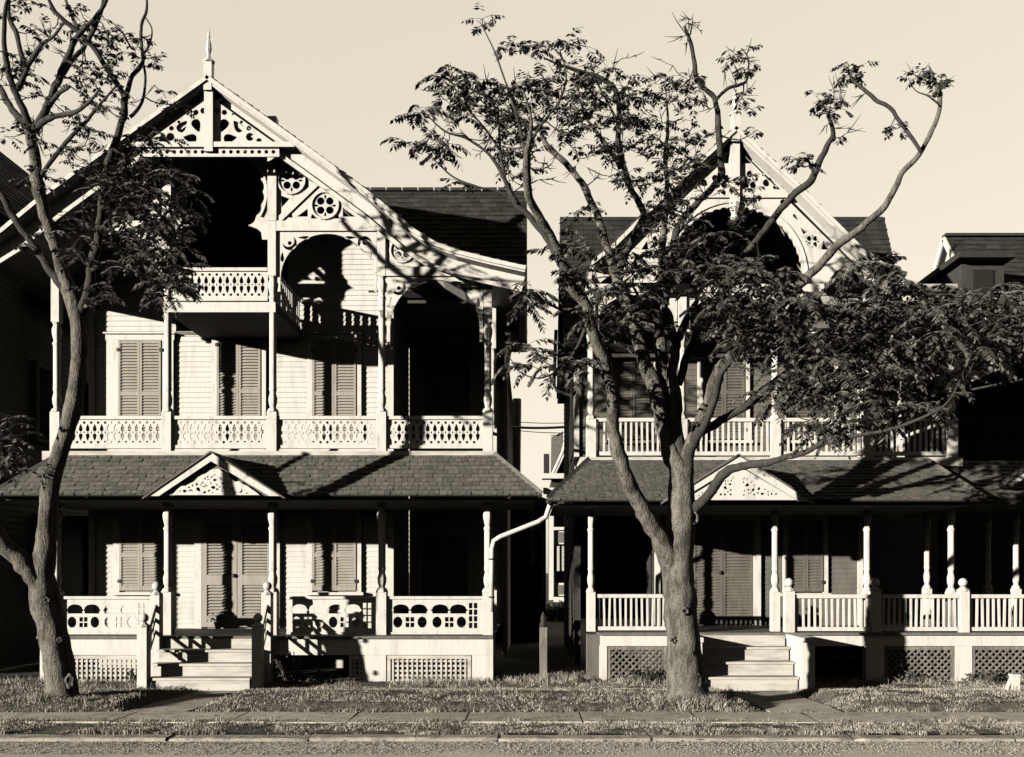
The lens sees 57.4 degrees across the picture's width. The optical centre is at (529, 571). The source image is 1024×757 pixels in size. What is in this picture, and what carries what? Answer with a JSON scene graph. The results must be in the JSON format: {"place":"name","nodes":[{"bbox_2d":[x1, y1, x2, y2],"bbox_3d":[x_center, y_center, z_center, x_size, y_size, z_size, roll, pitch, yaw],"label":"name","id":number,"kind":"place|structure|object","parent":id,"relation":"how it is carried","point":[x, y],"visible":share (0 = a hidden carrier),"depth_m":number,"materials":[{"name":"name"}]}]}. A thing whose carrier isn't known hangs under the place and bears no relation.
{"place":"outdoors","nodes":[
{"label":"outdoors","id":0,"kind":"place"},
{"bbox_2d":[125,691,238,711],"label":"path","id":1,"kind":"structure","parent":0,"point":[184,703],"depth_m":14.08,"materials":[{"name":"concrete"}]},
{"bbox_2d":[0,670,1023,712],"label":"lawn","id":2,"kind":"structure","parent":0,"point":[385,705],"depth_m":13.62,"materials":[{"name":"plant"}]},
{"bbox_2d":[0,0,214,698],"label":"ailanthus tree","id":3,"kind":"object","parent":2,"relation":"on","point":[36,569],"visible":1,"depth_m":13.22,"materials":[{"name":"grey plant"}]},
{"bbox_2d":[124,669,136,682],"bbox_3d":[-7.005,1.850,16.544,0.352,0.305,0.201,0,0,-10],"label":"weed bush","id":4,"kind":"object","parent":2,"relation":"on","point":[133,676],"visible":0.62,"depth_m":16.53,"materials":[{"name":"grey plant"}]},
{"bbox_2d":[273,647,309,684],"bbox_3d":[-4.142,1.648,16.259,0.634,0.710,0.277,0,0,0],"label":"weed bush","id":5,"kind":"object","parent":2,"relation":"on","point":[298,673],"visible":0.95,"depth_m":16.23,"materials":[{"name":"black plant"}]},
{"bbox_2d":[308,667,339,682],"bbox_3d":[-3.625,1.844,16.504,0.570,0.323,0.273,0,0,0],"label":"weed bush","id":6,"kind":"object","parent":2,"relation":"on","point":[320,673],"visible":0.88,"depth_m":16.49,"materials":[{"name":"black plant"}]},
{"bbox_2d":[539,612,546,680],"bbox_3d":[0.239,1.434,16.800,0.150,1.431,0.150,0,0,0],"label":"fence post","id":7,"kind":"object","parent":2,"relation":"on","point":[543,648],"visible":0.94,"depth_m":16.73,"materials":[{"name":"grey wood"}]},
{"bbox_2d":[578,676,596,682],"bbox_3d":[1.022,1.914,16.499,0.372,0.179,0.174,0,0,7],"label":"weed bush","id":8,"kind":"object","parent":2,"relation":"on","point":[581,680],"visible":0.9,"depth_m":16.48,"materials":[{"name":"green plant"}]},
{"bbox_2d":[622,666,665,681],"bbox_3d":[2.035,1.829,16.597,0.844,0.355,0.344,0,0,0],"label":"bush","id":9,"kind":"object","parent":2,"relation":"on","point":[650,675],"visible":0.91,"depth_m":16.58,"materials":[{"name":"grey plant"}]},
{"bbox_2d":[380,3,1023,703],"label":"spreading tree","id":10,"kind":"object","parent":2,"relation":"on","point":[760,329],"visible":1,"depth_m":12.20,"materials":[{"name":"grey plant"}]},
{"bbox_2d":[728,689,750,693],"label":"weed bush","id":11,"kind":"object","parent":2,"relation":"on","point":[733,692],"visible":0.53,"depth_m":15.48,"materials":[{"name":"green plant"}]},
{"bbox_2d":[888,670,924,682],"bbox_3d":[6.637,1.863,16.492,0.642,0.286,0.236,0,0,12],"label":"weed bush","id":12,"kind":"object","parent":2,"relation":"on","point":[907,678],"visible":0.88,"depth_m":16.46,"materials":[{"name":"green plant"}]},
{"bbox_2d":[962,668,1007,682],"bbox_3d":[8.023,1.847,16.490,0.887,0.318,0.316,0,0,0],"label":"weed bush","id":13,"kind":"object","parent":2,"relation":"on","point":[979,675],"visible":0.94,"depth_m":16.47,"materials":[{"name":"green plant"}]},
{"bbox_2d":[1005,674,1020,691],"bbox_3d":[7.470,1.791,14.500,0.212,0.418,0.140,0,0,0],"label":"marker post","id":14,"kind":"object","parent":2,"relation":"on","point":[1014,680],"visible":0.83,"depth_m":14.44,"materials":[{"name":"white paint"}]},
{"bbox_2d":[0,741,1023,756],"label":"road","id":15,"kind":"structure","parent":0,"point":[646,753],"depth_m":10.44,"materials":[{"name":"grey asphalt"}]},
{"bbox_2d":[0,711,1019,745],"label":"fallen leaves","id":16,"kind":"object","parent":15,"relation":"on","point":[524,728],"visible":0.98,"depth_m":11.67,"materials":[{"name":"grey plant"}]},
{"bbox_2d":[0,711,1023,734],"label":"sidewalk","id":17,"kind":"structure","parent":0,"point":[529,717],"depth_m":12.45,"materials":[{"name":"concrete"}]},
{"bbox_2d":[0,617,1023,676],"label":"yard","id":18,"kind":"structure","parent":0,"point":[521,657],"depth_m":19.18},
{"bbox_2d":[0,151,87,668],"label":"wooden house","id":19,"kind":"structure","parent":18,"relation":"on","point":[26,362],"depth_m":19.32,"materials":[{"name":"grey paint"}]},
{"bbox_2d":[34,360,63,444],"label":"window","id":20,"kind":"structure","parent":19,"relation":"in","point":[44,392],"depth_m":19.83,"materials":[{"name":"black glass"}]},
{"bbox_2d":[34,513,64,591],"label":"window","id":21,"kind":"structure","parent":19,"relation":"in","point":[35,514],"depth_m":20.52,"materials":[{"name":"black glass"}]},
{"bbox_2d":[87,382,87,450],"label":"window","id":22,"kind":"structure","parent":19,"relation":"in","point":[87,382],"depth_m":21.80,"materials":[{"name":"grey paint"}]},
{"bbox_2d":[87,525,87,592],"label":"window","id":23,"kind":"structure","parent":19,"relation":"in","point":[87,525],"depth_m":21.80,"materials":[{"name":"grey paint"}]},
{"bbox_2d":[513,398,520,472],"bbox_3d":[-0.452,-1.626,29.998,0.392,7.855,0.376,0,0,0],"label":"utility pole","id":24,"kind":"object","parent":18,"relation":"on","point":[517,436],"visible":0.34,"depth_m":29.86,"materials":[{"name":"brown wood"}]},
{"bbox_2d":[513,421,557,423],"bbox_3d":[0.566,-4.695,28.901,3.552,0.324,0.022,0,0,30],"label":"wire","id":25,"kind":"object","parent":24,"relation":"attached to","point":[540,423],"visible":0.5,"depth_m":29.04,"materials":[{"name":"metal"}]},
{"bbox_2d":[514,430,558,432],"bbox_3d":[0.566,-4.405,28.901,3.552,0.390,0.022,0,0,30],"label":"wire","id":26,"kind":"object","parent":24,"relation":"attached to","point":[537,432],"visible":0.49,"depth_m":29.05,"materials":[{"name":"metal"}]},
{"bbox_2d":[513,426,563,428],"bbox_3d":[0.565,-4.543,28.901,3.557,0.297,0.073,0,0,30],"label":"wire","id":27,"kind":"object","parent":24,"relation":"attached to","point":[549,427],"visible":0.52,"depth_m":29.04,"materials":[{"name":"white paint"}]},
{"bbox_2d":[496,496,546,641],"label":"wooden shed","id":28,"kind":"structure","parent":18,"relation":"on","point":[528,605],"depth_m":25.99,"materials":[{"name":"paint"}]},
{"bbox_2d":[542,428,563,608],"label":"mansard house","id":29,"kind":"structure","parent":18,"relation":"on","point":[555,476],"depth_m":45.20,"materials":[{"name":"paint"}]},
{"bbox_2d":[555,530,563,543],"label":"window","id":30,"kind":"structure","parent":29,"relation":"in","point":[559,534],"depth_m":45.17,"materials":[{"name":"white paint"}]},
{"bbox_2d":[555,583,563,595],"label":"window","id":31,"kind":"structure","parent":29,"relation":"in","point":[559,587],"depth_m":45.17,"materials":[{"name":"grey glass"}]},
{"bbox_2d":[546,600,563,620],"bbox_3d":[1.229,1.586,36.989,2.295,1.038,0.930,0,0,0],"label":"hedge","id":32,"kind":"object","parent":18,"relation":"on","point":[553,613],"visible":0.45,"depth_m":36.92,"materials":[{"name":"black plant"}]},
{"bbox_2d":[913,233,1023,626],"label":"wooden house","id":33,"kind":"structure","parent":18,"relation":"on","point":[989,545],"depth_m":23.28,"materials":[{"name":"paint"}]},
{"bbox_2d":[0,716,1023,735],"bbox_3d":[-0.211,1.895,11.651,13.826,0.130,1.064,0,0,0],"label":"verge grass","id":34,"kind":"structure","parent":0,"point":[488,727],"depth_m":11.69,"materials":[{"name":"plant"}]},
{"bbox_2d":[0,0,1023,572],"label":"sky","id":35,"kind":"structure","parent":0,"point":[334,74],"materials":[{"name":"beige"}]},
{"bbox_2d":[165,573,1020,739],"bbox_3d":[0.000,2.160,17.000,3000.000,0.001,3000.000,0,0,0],"label":"ground","id":36,"kind":"structure","parent":0,"point":[166,738],"depth_m":76.21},
{"bbox_2d":[0,29,553,690],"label":"wooden house","id":37,"kind":"structure","parent":36,"relation":"on","point":[298,429],"depth_m":18.27,"materials":[{"name":"white paint"}]},
{"bbox_2d":[109,510,164,594],"bbox_3d":[-7.884,-0.421,18.918,1.213,1.774,0.120,0,0,0],"label":"window","id":38,"kind":"structure","parent":37,"relation":"in","point":[138,535],"depth_m":18.91,"materials":[{"name":"white paint"}]},
{"bbox_2d":[103,332,176,442],"bbox_3d":[-7.895,-3.703,18.918,1.454,2.282,0.120,0,0,0],"label":"window","id":39,"kind":"structure","parent":37,"relation":"in","point":[134,360],"depth_m":18.92,"materials":[{"name":"white paint"}]},
{"bbox_2d":[207,613,226,628],"bbox_3d":[-6.260,0.984,18.734,0.360,0.317,0.338,0,0,0],"label":"flower pot","id":40,"kind":"object","parent":37,"relation":"on","point":[217,624],"visible":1,"depth_m":18.71,"materials":[{"name":"paint"}]},
{"bbox_2d":[207,215,245,264],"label":"window","id":41,"kind":"structure","parent":37,"relation":"in","point":[226,247],"depth_m":20.92,"materials":[{"name":"black glass"}]},
{"bbox_2d":[193,510,281,628],"bbox_3d":[-5.924,-0.067,18.911,1.763,2.421,0.135,0,0,0],"label":"door","id":42,"kind":"structure","parent":37,"relation":"in","point":[231,547],"depth_m":18.91,"materials":[{"name":"white paint"}]},
{"bbox_2d":[209,338,266,443],"bbox_3d":[-5.893,-3.754,18.918,1.194,2.384,0.120,0,0,0],"label":"window","id":43,"kind":"structure","parent":37,"relation":"in","point":[239,365],"depth_m":18.92,"materials":[{"name":"white paint"}]},
{"bbox_2d":[304,510,363,594],"bbox_3d":[-3.963,-0.421,18.918,1.194,1.774,0.120,0,0,0],"label":"window","id":44,"kind":"structure","parent":37,"relation":"in","point":[334,537],"depth_m":18.91,"materials":[{"name":"white paint"}]},
{"bbox_2d":[304,332,363,443],"bbox_3d":[-3.963,-3.703,18.918,1.194,2.282,0.120,0,0,0],"label":"window","id":45,"kind":"structure","parent":37,"relation":"in","point":[334,359],"depth_m":18.92,"materials":[{"name":"white paint"}]},
{"bbox_2d":[415,528,473,603],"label":"window","id":46,"kind":"structure","parent":37,"relation":"in","point":[444,555],"depth_m":21.54,"materials":[{"name":"black glass"}]},
{"bbox_2d":[418,337,475,414],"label":"window","id":47,"kind":"structure","parent":37,"relation":"in","point":[446,363],"depth_m":21.54,"materials":[{"name":"black glass"}]},
{"bbox_2d":[0,734,1023,740],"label":"kerb","id":48,"kind":"structure","parent":36,"relation":"on","point":[380,737],"depth_m":11.05,"materials":[{"name":"concrete"}]},
{"bbox_2d":[544,88,1023,690],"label":"wooden house","id":49,"kind":"structure","parent":36,"relation":"on","point":[804,566],"depth_m":16.98,"materials":[{"name":"grey paint"}]},
{"bbox_2d":[605,332,659,443],"bbox_3d":[2.073,-3.723,18.918,1.113,2.242,0.120,0,0,0],"label":"window","id":50,"kind":"structure","parent":49,"relation":"in","point":[634,400],"depth_m":18.91,"materials":[{"name":"white paint"}]},
{"bbox_2d":[697,333,752,443],"bbox_3d":[3.922,-3.723,18.918,1.153,2.242,0.120,0,0,0],"label":"window","id":51,"kind":"structure","parent":49,"relation":"in","point":[734,384],"depth_m":18.91,"materials":[{"name":"white paint"}]},
{"bbox_2d":[693,516,761,624],"bbox_3d":[3.902,-0.068,18.911,1.579,2.297,0.135,0,0,0],"label":"door","id":52,"kind":"structure","parent":49,"relation":"in","point":[727,549],"depth_m":18.91,"materials":[{"name":"white paint"}]},
{"bbox_2d":[780,516,831,595],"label":"window","id":53,"kind":"structure","parent":49,"relation":"in","point":[804,538],"depth_m":18.91,"materials":[{"name":"white paint"}]},
{"bbox_2d":[784,332,837,443],"bbox_3d":[5.710,-3.723,18.918,1.153,2.242,0.120,0,0,0],"label":"window","id":54,"kind":"structure","parent":49,"relation":"in","point":[802,413],"depth_m":18.92,"materials":[{"name":"black paint"}]},
{"bbox_2d":[871,362,912,427],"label":"window","id":55,"kind":"structure","parent":49,"relation":"in","point":[893,383],"depth_m":21.94,"materials":[{"name":"black glass"}]},
{"bbox_2d":[734,691,840,711],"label":"path","id":56,"kind":"structure","parent":0,"point":[775,701],"depth_m":14.09,"materials":[{"name":"concrete"}]}
]}

